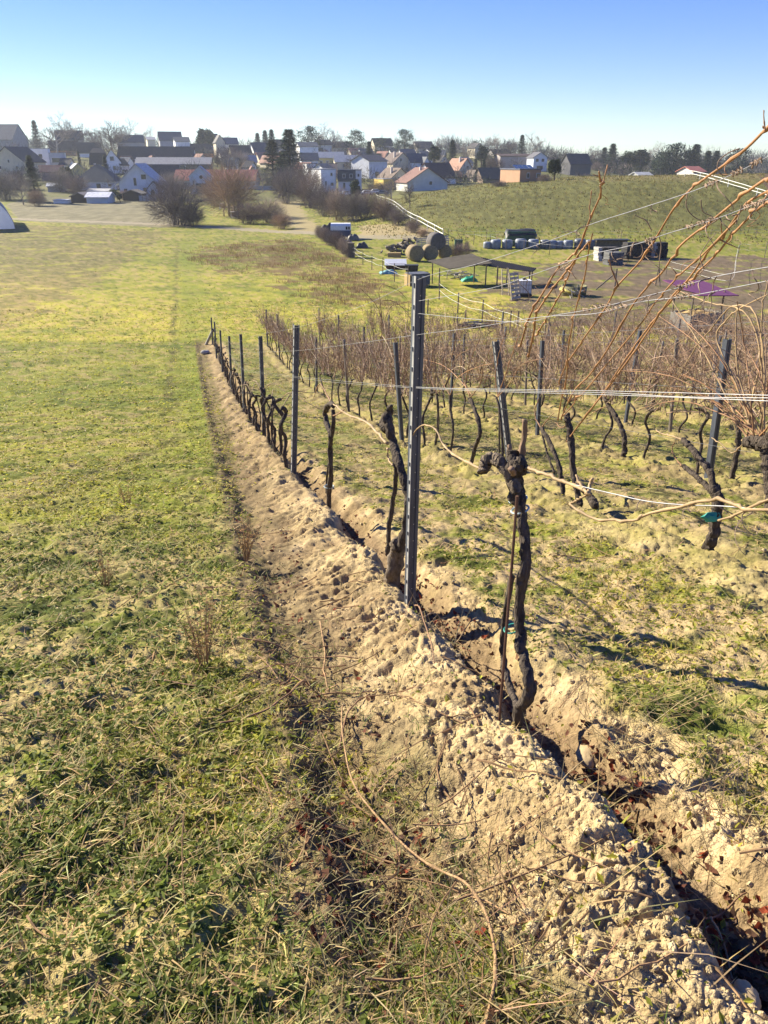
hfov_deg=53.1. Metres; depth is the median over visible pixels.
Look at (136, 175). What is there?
house
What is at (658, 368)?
trellis post
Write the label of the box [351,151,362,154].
house
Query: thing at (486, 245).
wrapped bale
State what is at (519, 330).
grapevine
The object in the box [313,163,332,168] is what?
house
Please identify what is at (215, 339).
trellis post
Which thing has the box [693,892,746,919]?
vine pruning
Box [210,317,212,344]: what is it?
trellis post
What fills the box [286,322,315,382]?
grapevine
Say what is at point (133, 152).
house
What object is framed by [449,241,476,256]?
bush
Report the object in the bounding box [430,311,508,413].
grapevine
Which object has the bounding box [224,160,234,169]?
house
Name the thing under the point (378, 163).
house
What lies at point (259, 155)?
house
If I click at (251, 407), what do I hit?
grapevine
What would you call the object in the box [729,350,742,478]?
grapevine
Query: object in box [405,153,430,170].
house
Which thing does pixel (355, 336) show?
grapevine
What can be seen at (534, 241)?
wrapped bale
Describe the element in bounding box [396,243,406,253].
log pile
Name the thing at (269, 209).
bush
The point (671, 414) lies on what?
trellis post
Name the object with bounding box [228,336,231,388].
trellis post
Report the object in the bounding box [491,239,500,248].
wrapped bale
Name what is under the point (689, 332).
spilled straw
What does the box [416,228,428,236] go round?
bush
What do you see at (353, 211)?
bush
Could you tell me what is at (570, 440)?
grapevine
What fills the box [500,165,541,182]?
house
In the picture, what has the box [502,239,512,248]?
wrapped bale
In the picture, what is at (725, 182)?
white rail fence
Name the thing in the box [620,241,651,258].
firewood stack
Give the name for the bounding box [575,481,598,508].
grapevine
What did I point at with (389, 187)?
bare tree
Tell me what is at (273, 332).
grapevine
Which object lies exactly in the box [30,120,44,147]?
conifer
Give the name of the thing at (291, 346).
grapevine
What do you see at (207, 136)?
evergreen tree
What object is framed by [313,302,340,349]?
grapevine
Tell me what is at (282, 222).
bush
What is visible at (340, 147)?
house
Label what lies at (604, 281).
brace beam
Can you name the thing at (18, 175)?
bush
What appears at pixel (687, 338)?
grapevine
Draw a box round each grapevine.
[205,347,227,374]
[223,352,227,379]
[224,359,239,386]
[228,362,234,394]
[228,372,240,403]
[232,360,237,399]
[235,364,250,406]
[237,376,247,414]
[239,384,260,431]
[240,381,250,420]
[247,381,273,444]
[247,382,257,425]
[252,303,279,337]
[258,383,291,435]
[260,303,281,349]
[262,304,283,350]
[262,310,289,359]
[263,309,290,363]
[264,308,287,355]
[264,392,321,455]
[267,305,298,367]
[267,323,306,363]
[267,390,276,451]
[271,320,311,370]
[273,315,308,379]
[279,391,314,467]
[286,319,319,386]
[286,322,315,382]
[300,309,336,391]
[300,327,337,396]
[310,321,352,400]
[311,306,333,341]
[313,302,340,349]
[313,383,344,507]
[315,311,342,349]
[315,316,366,405]
[319,306,359,346]
[321,323,375,411]
[330,306,363,348]
[330,310,385,416]
[333,404,406,587]
[338,312,357,364]
[345,314,370,364]
[345,318,404,420]
[345,322,380,376]
[352,317,398,376]
[357,307,425,407]
[360,284,408,346]
[360,295,382,340]
[364,302,439,436]
[365,311,398,382]
[370,303,396,348]
[374,306,403,388]
[375,312,399,341]
[383,311,408,346]
[383,327,410,389]
[390,300,470,444]
[395,313,410,353]
[398,322,437,359]
[407,323,450,402]
[409,419,767,729]
[410,323,453,355]
[423,331,491,462]
[424,308,444,342]
[424,319,472,407]
[427,305,451,342]
[429,304,457,337]
[429,335,469,445]
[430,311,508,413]
[432,319,456,377]
[436,311,483,381]
[440,330,492,452]
[442,306,469,345]
[452,317,524,417]
[457,312,493,360]
[459,323,494,386]
[466,318,516,393]
[467,323,503,368]
[473,298,508,347]
[476,322,550,395]
[485,332,533,399]
[488,310,513,354]
[491,313,516,347]
[495,330,543,456]
[500,300,532,358]
[503,314,539,378]
[506,318,572,404]
[512,301,580,422]
[518,110,767,506]
[518,316,544,358]
[520,323,553,381]
[525,323,581,387]
[526,310,546,344]
[532,296,629,440]
[534,398,565,494]
[536,317,610,410]
[538,318,559,351]
[541,327,613,388]
[545,312,566,337]
[547,307,590,346]
[550,316,576,362]
[556,328,649,418]
[561,306,605,358]
[571,320,660,447]
[572,312,604,376]
[574,316,623,398]
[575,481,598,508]
[576,304,612,347]
[579,305,625,344]
[583,296,750,458]
[584,323,689,425]
[586,319,622,375]
[589,351,630,456]
[597,315,660,385]
[599,315,648,361]
[600,310,657,403]
[602,304,626,337]
[613,304,643,354]
[614,321,715,408]
[617,304,664,349]
[619,283,767,513]
[626,292,767,473]
[627,315,766,432]
[630,298,673,344]
[631,307,668,359]
[641,324,673,355]
[642,328,679,391]
[644,302,697,348]
[650,308,687,347]
[656,318,737,388]
[656,430,724,550]
[660,312,711,383]
[661,318,721,351]
[668,313,747,414]
[669,309,717,347]
[678,293,767,429]
[682,318,759,382]
[686,306,734,333]
[692,318,756,377]
[693,306,731,338]
[694,298,767,433]
[699,305,737,371]
[701,326,767,414]
[710,303,746,338]
[710,313,749,347]
[712,322,767,389]
[723,322,766,376]
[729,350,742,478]
[730,317,767,409]
[734,301,764,353]
[738,320,767,364]
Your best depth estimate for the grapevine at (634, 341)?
20.77 m
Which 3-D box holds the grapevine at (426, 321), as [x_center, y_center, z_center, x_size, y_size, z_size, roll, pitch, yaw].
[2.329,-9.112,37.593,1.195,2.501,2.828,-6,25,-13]
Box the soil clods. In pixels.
[223,407,767,1023]
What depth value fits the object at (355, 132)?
484.27 m
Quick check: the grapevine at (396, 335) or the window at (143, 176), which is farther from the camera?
the window at (143, 176)
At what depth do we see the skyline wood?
522.51 m
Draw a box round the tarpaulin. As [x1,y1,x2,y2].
[379,269,397,273]
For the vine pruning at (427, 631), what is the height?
0.112 m
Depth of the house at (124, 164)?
337.31 m
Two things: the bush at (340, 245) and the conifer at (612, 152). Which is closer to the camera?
the bush at (340, 245)
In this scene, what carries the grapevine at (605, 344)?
on the ground at (86, 233)
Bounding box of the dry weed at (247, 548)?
[232,513,264,560]
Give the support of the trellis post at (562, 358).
on the ground at (86, 233)
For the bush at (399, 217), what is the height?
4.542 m
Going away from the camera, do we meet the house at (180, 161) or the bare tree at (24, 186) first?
the bare tree at (24, 186)
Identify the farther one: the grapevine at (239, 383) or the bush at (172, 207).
the bush at (172, 207)
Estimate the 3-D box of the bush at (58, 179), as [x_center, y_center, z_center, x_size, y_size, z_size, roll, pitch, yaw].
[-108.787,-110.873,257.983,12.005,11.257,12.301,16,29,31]
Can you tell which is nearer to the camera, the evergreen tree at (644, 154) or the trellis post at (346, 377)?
the trellis post at (346, 377)
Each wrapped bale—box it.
[483,242,490,248]
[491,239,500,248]
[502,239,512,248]
[515,238,526,248]
[528,239,538,248]
[540,240,549,248]
[549,240,556,248]
[556,241,562,247]
[563,240,572,248]
[574,239,585,248]
[586,240,595,248]
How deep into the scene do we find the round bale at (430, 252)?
87.92 m
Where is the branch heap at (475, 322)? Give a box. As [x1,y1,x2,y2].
[459,320,499,327]
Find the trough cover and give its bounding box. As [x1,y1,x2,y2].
[385,259,406,268]
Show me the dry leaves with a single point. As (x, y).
(711, 930)
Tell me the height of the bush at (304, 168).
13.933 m
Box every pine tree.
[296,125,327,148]
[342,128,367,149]
[373,138,386,152]
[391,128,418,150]
[645,142,700,174]
[647,149,682,174]
[661,148,706,174]
[717,148,756,173]
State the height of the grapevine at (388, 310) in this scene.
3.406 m
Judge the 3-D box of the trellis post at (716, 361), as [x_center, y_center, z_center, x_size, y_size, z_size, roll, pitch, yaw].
[9.078,-3.725,21.178,0.067,2.253,0.065,-9,26,-20]
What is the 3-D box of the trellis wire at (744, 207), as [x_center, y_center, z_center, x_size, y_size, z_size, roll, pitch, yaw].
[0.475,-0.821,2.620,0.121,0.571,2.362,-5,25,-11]
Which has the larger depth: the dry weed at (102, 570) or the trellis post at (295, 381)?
the trellis post at (295, 381)
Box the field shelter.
[428,253,535,286]
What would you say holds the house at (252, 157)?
on the ground at (86, 233)
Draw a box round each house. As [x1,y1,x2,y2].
[0,124,29,149]
[0,143,46,174]
[29,148,65,164]
[38,165,63,179]
[48,140,77,155]
[54,130,83,141]
[58,158,74,166]
[69,163,85,176]
[76,142,100,156]
[76,163,120,189]
[89,148,128,172]
[115,135,144,148]
[116,163,165,197]
[117,146,195,159]
[119,158,128,172]
[120,157,134,168]
[135,157,213,169]
[145,137,155,145]
[149,165,179,177]
[157,131,181,145]
[172,137,189,145]
[173,170,260,188]
[188,166,212,193]
[190,144,213,156]
[212,135,224,155]
[222,137,238,149]
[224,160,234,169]
[228,145,251,154]
[229,158,239,169]
[241,155,257,166]
[241,161,257,169]
[250,142,270,154]
[255,152,264,164]
[259,155,268,167]
[269,139,287,149]
[295,142,318,158]
[299,153,318,162]
[304,163,337,175]
[306,168,335,191]
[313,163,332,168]
[314,152,343,162]
[315,139,332,151]
[332,141,353,151]
[332,155,357,168]
[337,169,361,191]
[347,148,357,154]
[350,155,387,178]
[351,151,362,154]
[357,148,373,154]
[371,138,392,151]
[373,167,405,188]
[377,151,389,157]
[385,151,407,172]
[395,167,448,191]
[397,149,415,153]
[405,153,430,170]
[413,141,432,152]
[417,151,431,161]
[421,162,457,183]
[449,157,473,173]
[454,171,462,181]
[462,157,473,166]
[464,170,475,181]
[467,143,480,157]
[474,167,499,182]
[489,149,509,155]
[494,154,529,167]
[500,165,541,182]
[526,152,548,170]
[560,154,592,174]
[629,172,653,175]
[675,166,706,174]
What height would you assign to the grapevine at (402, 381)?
2.467 m
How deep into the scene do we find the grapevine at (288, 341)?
29.70 m
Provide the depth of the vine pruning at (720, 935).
2.16 m
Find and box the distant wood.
[0,136,767,192]
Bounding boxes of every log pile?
[380,244,401,252]
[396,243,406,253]
[398,241,408,246]
[403,237,418,244]
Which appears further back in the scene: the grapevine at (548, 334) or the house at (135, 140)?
the house at (135, 140)
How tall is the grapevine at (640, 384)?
2.329 m
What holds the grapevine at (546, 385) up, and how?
on the ground at (86, 233)
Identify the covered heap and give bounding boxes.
[321,223,330,229]
[347,234,359,240]
[356,242,367,247]
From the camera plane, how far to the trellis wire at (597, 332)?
6.94 m
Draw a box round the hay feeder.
[662,280,738,330]
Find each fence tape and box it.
[440,284,544,325]
[448,233,742,234]
[451,229,767,231]
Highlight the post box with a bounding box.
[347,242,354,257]
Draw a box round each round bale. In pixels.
[405,244,423,261]
[422,244,437,259]
[426,232,445,249]
[438,244,451,257]
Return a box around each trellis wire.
[211,157,767,340]
[219,338,764,400]
[222,281,765,352]
[249,370,767,395]
[275,318,767,344]
[292,342,761,391]
[322,311,749,345]
[351,379,758,453]
[368,354,758,412]
[415,387,754,397]
[418,267,767,326]
[420,199,767,305]
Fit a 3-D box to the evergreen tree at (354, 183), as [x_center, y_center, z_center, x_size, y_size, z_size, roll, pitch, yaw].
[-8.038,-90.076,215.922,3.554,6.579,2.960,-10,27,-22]
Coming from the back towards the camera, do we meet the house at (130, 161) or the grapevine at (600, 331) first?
the house at (130, 161)
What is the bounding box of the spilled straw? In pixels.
[623,326,767,333]
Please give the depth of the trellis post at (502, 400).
9.80 m
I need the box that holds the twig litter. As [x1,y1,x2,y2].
[0,403,767,1023]
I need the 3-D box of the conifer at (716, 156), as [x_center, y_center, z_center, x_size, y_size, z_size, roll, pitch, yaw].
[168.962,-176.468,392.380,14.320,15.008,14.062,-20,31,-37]
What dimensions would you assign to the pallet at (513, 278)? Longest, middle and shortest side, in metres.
2.000 x 1.010 x 0.122 m
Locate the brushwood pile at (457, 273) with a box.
[440,269,478,278]
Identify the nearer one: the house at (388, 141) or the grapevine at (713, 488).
the grapevine at (713, 488)
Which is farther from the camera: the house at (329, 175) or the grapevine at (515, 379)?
the house at (329, 175)
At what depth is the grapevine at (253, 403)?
15.03 m
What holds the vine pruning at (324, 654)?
on the ground at (86, 233)
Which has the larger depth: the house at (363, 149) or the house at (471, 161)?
the house at (363, 149)
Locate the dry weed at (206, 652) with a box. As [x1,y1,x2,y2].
[172,588,228,665]
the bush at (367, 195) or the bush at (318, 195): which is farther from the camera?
the bush at (318, 195)
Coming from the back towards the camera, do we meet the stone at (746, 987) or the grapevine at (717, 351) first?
the grapevine at (717, 351)
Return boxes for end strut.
[205,330,213,344]
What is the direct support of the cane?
attached to the grapevine at (514, 469)
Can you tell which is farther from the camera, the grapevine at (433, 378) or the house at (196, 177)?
the house at (196, 177)
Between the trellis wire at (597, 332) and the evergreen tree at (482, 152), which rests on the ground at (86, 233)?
the evergreen tree at (482, 152)
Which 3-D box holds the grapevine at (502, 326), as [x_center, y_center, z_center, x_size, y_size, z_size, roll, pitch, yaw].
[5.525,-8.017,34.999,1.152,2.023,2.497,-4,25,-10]
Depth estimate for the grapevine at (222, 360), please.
28.22 m
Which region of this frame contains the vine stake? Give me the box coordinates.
[498,495,518,720]
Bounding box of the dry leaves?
[1,402,767,1023]
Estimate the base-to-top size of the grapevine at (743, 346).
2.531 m
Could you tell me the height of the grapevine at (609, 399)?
2.126 m
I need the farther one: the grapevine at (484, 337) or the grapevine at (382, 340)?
the grapevine at (484, 337)
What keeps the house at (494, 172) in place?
on the ground at (86, 233)
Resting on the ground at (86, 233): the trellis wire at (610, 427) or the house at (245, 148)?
the house at (245, 148)
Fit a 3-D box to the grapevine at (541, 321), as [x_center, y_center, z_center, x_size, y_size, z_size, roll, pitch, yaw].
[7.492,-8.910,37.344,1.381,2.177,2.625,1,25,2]
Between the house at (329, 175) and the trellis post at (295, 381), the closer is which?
the trellis post at (295, 381)
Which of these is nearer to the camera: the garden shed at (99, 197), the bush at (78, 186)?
the garden shed at (99, 197)
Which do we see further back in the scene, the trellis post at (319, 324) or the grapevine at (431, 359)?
the trellis post at (319, 324)
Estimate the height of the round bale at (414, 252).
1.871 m
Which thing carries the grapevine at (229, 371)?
on the ground at (86, 233)
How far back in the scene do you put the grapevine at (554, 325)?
35.85 m
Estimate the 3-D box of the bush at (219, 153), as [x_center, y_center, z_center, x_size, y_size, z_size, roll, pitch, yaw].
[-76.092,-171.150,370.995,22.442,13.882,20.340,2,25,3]
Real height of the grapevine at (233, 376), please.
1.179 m
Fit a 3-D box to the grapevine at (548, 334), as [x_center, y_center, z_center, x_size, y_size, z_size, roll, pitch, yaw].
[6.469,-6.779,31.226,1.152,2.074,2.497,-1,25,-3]
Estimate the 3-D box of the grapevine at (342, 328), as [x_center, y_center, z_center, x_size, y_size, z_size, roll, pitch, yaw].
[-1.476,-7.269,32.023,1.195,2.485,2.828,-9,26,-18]
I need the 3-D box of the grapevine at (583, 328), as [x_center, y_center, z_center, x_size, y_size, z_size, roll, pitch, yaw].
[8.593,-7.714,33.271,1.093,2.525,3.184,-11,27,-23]
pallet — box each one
[416,238,426,246]
[508,272,520,299]
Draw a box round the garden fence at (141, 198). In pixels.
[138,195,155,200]
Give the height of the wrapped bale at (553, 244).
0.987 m
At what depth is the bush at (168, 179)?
229.52 m
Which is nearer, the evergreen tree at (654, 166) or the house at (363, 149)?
the evergreen tree at (654, 166)
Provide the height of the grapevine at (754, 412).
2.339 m
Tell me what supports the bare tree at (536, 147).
on the ground at (86, 233)
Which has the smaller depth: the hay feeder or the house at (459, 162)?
the hay feeder
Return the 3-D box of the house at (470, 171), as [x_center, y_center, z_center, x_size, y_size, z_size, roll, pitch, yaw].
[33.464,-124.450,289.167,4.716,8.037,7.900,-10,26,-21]
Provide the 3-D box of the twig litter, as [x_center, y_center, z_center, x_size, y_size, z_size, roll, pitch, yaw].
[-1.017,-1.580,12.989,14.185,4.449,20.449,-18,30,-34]
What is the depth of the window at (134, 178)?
239.25 m
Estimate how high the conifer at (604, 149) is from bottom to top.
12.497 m
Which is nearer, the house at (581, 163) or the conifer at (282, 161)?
the conifer at (282, 161)
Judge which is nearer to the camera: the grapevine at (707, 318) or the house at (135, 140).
the grapevine at (707, 318)
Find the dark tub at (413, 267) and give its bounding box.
[405,264,418,271]
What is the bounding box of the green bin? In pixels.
[454,239,462,249]
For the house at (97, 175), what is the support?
on the ground at (86, 233)
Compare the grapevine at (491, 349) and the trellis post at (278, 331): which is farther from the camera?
the trellis post at (278, 331)
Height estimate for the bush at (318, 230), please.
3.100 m
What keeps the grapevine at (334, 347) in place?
on the ground at (86, 233)
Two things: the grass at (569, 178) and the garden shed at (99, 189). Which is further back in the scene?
the garden shed at (99, 189)
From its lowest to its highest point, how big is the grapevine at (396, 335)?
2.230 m
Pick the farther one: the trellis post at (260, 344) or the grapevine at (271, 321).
the grapevine at (271, 321)
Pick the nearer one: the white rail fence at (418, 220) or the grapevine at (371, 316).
the grapevine at (371, 316)
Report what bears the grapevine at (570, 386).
on the ground at (86, 233)
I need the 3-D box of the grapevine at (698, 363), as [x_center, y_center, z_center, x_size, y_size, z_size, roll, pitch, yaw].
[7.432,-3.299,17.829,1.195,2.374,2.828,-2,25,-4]
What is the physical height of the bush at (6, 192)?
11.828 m
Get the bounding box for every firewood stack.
[593,246,619,260]
[602,251,624,265]
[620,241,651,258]
[650,241,667,257]
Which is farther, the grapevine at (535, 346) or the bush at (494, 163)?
the bush at (494, 163)
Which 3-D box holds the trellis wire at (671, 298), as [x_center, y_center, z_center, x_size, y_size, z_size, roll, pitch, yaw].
[-3.864,-5.143,19.718,0.111,6.665,38.211,-6,25,-13]
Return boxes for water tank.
[514,278,531,296]
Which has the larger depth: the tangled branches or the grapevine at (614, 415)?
the tangled branches
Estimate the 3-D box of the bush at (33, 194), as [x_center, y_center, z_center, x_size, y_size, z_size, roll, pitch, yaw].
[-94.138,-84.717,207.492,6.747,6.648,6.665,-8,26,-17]
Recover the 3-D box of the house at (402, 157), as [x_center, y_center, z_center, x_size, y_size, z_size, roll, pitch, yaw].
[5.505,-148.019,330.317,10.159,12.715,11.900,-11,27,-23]
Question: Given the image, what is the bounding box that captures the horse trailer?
[330,223,350,238]
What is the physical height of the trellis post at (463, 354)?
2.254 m
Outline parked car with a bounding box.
[376,190,389,194]
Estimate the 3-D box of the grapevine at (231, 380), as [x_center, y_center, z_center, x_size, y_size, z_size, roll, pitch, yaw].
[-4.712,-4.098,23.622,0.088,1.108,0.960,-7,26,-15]
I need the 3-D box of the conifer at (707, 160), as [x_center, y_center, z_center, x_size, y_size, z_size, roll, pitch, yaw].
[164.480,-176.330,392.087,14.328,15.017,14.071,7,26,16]
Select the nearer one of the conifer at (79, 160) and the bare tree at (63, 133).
the conifer at (79, 160)
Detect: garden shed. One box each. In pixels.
[46,183,66,191]
[53,199,71,203]
[69,191,86,202]
[84,192,115,203]
[86,188,110,191]
[121,189,147,200]
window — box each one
[50,157,60,162]
[133,177,136,185]
[140,174,146,179]
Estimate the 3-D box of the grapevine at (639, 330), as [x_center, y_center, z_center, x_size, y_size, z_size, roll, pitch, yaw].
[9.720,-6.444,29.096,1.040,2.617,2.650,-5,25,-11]
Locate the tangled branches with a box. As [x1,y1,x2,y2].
[564,284,586,298]
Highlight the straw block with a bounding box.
[388,252,400,256]
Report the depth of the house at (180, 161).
334.49 m
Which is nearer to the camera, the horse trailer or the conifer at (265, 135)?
the horse trailer
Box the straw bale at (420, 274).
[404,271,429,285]
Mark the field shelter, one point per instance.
(459, 261)
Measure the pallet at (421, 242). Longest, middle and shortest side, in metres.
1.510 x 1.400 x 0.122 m
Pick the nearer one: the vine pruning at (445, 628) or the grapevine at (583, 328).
the vine pruning at (445, 628)
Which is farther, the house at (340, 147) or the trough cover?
the house at (340, 147)
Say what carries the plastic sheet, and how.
on the ground at (86, 233)
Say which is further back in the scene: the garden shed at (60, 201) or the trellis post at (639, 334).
the garden shed at (60, 201)
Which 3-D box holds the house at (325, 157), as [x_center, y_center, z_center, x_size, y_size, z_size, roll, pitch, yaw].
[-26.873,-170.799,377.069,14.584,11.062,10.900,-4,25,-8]
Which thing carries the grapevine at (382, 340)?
on the ground at (86, 233)
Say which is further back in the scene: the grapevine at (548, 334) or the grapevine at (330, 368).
the grapevine at (548, 334)
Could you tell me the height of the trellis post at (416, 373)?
2.324 m
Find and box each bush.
[0,170,22,199]
[5,170,37,189]
[25,188,48,205]
[42,165,72,191]
[60,173,89,195]
[136,172,211,225]
[150,169,184,197]
[176,199,206,226]
[192,158,270,216]
[200,175,229,204]
[209,145,246,167]
[221,150,251,168]
[228,199,268,224]
[251,197,289,222]
[265,163,306,203]
[269,211,296,228]
[283,157,323,192]
[289,169,329,207]
[306,182,342,216]
[313,222,322,236]
[318,183,349,221]
[318,226,328,240]
[323,229,336,245]
[328,228,345,249]
[334,186,370,221]
[334,235,348,253]
[341,240,356,257]
[349,187,383,218]
[366,182,388,189]
[367,194,399,220]
[386,204,410,225]
[404,217,422,233]
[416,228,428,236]
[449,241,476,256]
[478,155,508,167]
[490,180,506,186]
[537,173,551,181]
[591,162,601,170]
[615,163,632,175]
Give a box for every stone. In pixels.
[201,350,209,353]
[575,744,593,767]
[734,979,760,1009]
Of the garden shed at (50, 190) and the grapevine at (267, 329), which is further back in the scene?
the garden shed at (50, 190)
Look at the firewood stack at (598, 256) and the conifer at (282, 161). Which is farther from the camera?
the conifer at (282, 161)
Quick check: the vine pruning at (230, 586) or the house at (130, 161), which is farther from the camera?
the house at (130, 161)
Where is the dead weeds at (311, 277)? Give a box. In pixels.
[181,237,409,310]
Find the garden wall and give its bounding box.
[256,186,275,189]
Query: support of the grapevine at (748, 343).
on the ground at (86, 233)
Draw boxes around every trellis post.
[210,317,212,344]
[214,322,216,357]
[219,330,222,371]
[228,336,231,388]
[239,334,244,409]
[258,336,265,435]
[276,314,280,358]
[291,324,299,474]
[315,339,317,391]
[318,308,320,344]
[343,339,349,411]
[393,342,403,440]
[404,276,425,610]
[450,333,455,405]
[462,334,465,384]
[492,340,510,461]
[524,339,527,405]
[535,340,544,434]
[559,330,564,390]
[610,311,617,352]
[623,330,641,422]
[651,341,663,406]
[668,339,678,431]
[704,338,731,477]
[707,336,721,401]
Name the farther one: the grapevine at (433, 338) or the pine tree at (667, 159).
the pine tree at (667, 159)
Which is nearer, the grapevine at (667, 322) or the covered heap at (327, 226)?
the grapevine at (667, 322)
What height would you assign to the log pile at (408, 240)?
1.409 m
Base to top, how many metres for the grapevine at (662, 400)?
2.716 m
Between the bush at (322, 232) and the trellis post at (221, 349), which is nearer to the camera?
the trellis post at (221, 349)
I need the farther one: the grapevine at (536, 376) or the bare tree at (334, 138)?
the bare tree at (334, 138)
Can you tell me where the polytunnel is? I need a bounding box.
[0,202,15,228]
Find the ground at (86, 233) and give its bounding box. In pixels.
[0,149,767,1023]
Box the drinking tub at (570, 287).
[559,284,586,296]
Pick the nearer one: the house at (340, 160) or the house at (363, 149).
the house at (340, 160)
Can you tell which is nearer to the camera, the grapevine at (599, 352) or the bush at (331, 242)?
the grapevine at (599, 352)
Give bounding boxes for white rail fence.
[377,195,443,233]
[685,170,765,194]
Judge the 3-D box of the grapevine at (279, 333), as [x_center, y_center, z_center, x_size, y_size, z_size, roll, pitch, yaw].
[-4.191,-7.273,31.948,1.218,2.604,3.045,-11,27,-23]
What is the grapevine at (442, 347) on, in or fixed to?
on the ground at (86, 233)
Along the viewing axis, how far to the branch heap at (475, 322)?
45.53 m
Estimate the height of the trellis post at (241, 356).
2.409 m
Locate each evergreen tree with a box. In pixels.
[58,166,73,178]
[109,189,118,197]
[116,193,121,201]
[195,128,214,145]
[349,179,360,195]
[427,145,441,162]
[476,145,488,162]
[547,159,561,180]
[618,151,642,172]
[631,149,650,171]
[651,158,664,172]
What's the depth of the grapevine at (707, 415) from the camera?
9.67 m
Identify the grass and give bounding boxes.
[0,173,767,345]
[0,298,767,1023]
[246,493,767,1023]
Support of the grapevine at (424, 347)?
on the ground at (86, 233)
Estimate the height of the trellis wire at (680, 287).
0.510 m
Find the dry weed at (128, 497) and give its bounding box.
[113,475,138,503]
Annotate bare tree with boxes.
[0,174,34,204]
[31,117,77,152]
[46,112,83,139]
[63,122,92,141]
[79,120,128,152]
[85,127,106,142]
[112,118,135,143]
[141,125,153,145]
[177,176,197,196]
[255,169,272,190]
[317,122,344,145]
[382,176,399,202]
[397,182,415,207]
[432,137,448,147]
[455,135,476,156]
[485,134,503,153]
[505,138,517,153]
[527,131,545,151]
[586,147,607,161]
[647,141,664,171]
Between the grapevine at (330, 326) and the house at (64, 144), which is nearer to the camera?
the grapevine at (330, 326)
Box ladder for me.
[501,268,508,294]
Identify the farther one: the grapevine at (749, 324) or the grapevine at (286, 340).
the grapevine at (749, 324)
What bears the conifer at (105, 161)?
on the ground at (86, 233)
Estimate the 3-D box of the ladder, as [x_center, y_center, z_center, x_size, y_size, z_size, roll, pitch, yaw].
[9.582,-18.146,60.644,0.630,2.100,0.052,-7,14,-16]
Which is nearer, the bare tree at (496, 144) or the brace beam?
the brace beam
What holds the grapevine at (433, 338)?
on the ground at (86, 233)
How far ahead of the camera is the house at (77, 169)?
314.48 m
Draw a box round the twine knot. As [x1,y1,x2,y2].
[701,512,720,521]
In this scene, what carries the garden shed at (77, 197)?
on the ground at (86, 233)
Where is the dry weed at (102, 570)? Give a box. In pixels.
[75,549,118,585]
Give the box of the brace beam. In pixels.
[596,272,615,289]
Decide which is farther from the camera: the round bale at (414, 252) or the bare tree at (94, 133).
the bare tree at (94, 133)
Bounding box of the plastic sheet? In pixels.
[461,275,477,281]
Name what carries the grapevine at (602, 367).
on the ground at (86, 233)
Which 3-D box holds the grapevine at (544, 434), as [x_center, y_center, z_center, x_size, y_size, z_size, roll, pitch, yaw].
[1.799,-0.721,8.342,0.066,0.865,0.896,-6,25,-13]
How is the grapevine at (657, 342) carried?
on the ground at (86, 233)
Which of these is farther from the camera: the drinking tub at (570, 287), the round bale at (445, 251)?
the round bale at (445, 251)
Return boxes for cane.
[577,485,756,554]
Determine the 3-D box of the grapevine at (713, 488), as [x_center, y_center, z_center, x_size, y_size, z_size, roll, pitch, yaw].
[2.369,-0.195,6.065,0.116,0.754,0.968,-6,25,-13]
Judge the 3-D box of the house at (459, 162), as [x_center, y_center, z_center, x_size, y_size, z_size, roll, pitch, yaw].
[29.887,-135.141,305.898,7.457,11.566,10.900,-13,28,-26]
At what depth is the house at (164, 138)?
504.47 m
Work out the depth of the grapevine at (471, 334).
32.05 m
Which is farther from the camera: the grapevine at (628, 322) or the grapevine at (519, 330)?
the grapevine at (628, 322)
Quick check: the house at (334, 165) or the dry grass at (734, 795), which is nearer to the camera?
the dry grass at (734, 795)
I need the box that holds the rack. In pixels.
[594,239,630,247]
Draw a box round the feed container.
[503,228,536,245]
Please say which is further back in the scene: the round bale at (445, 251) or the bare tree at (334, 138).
the bare tree at (334, 138)
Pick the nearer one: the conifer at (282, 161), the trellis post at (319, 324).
the trellis post at (319, 324)
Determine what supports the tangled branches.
on the ground at (86, 233)
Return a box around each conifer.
[21,155,50,201]
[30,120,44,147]
[77,151,82,165]
[102,155,109,168]
[254,133,259,141]
[260,139,284,185]
[261,130,268,141]
[267,129,274,138]
[269,129,303,179]
[277,151,288,170]
[364,141,372,154]
[447,140,457,159]
[516,134,526,153]
[597,147,607,169]
[603,143,619,172]
[687,144,706,173]
[702,151,713,172]
[708,150,723,173]
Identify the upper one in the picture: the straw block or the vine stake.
the straw block
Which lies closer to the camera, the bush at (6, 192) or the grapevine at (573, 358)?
the grapevine at (573, 358)
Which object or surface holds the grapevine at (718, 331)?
on the ground at (86, 233)
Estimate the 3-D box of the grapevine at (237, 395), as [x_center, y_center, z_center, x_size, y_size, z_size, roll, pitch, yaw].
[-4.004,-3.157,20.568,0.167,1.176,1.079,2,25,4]
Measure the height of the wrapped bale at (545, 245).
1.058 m
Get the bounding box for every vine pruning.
[164,679,239,687]
[203,586,258,592]
[220,680,308,724]
[237,637,358,658]
[308,691,373,697]
[319,621,327,691]
[338,693,369,748]
[341,705,497,1023]
[414,605,434,663]
[419,613,476,643]
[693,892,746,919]
[709,916,734,981]
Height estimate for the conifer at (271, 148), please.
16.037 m
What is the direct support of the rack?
on the ground at (86, 233)
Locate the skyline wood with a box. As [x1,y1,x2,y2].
[26,134,767,173]
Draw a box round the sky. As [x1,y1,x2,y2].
[0,0,767,159]

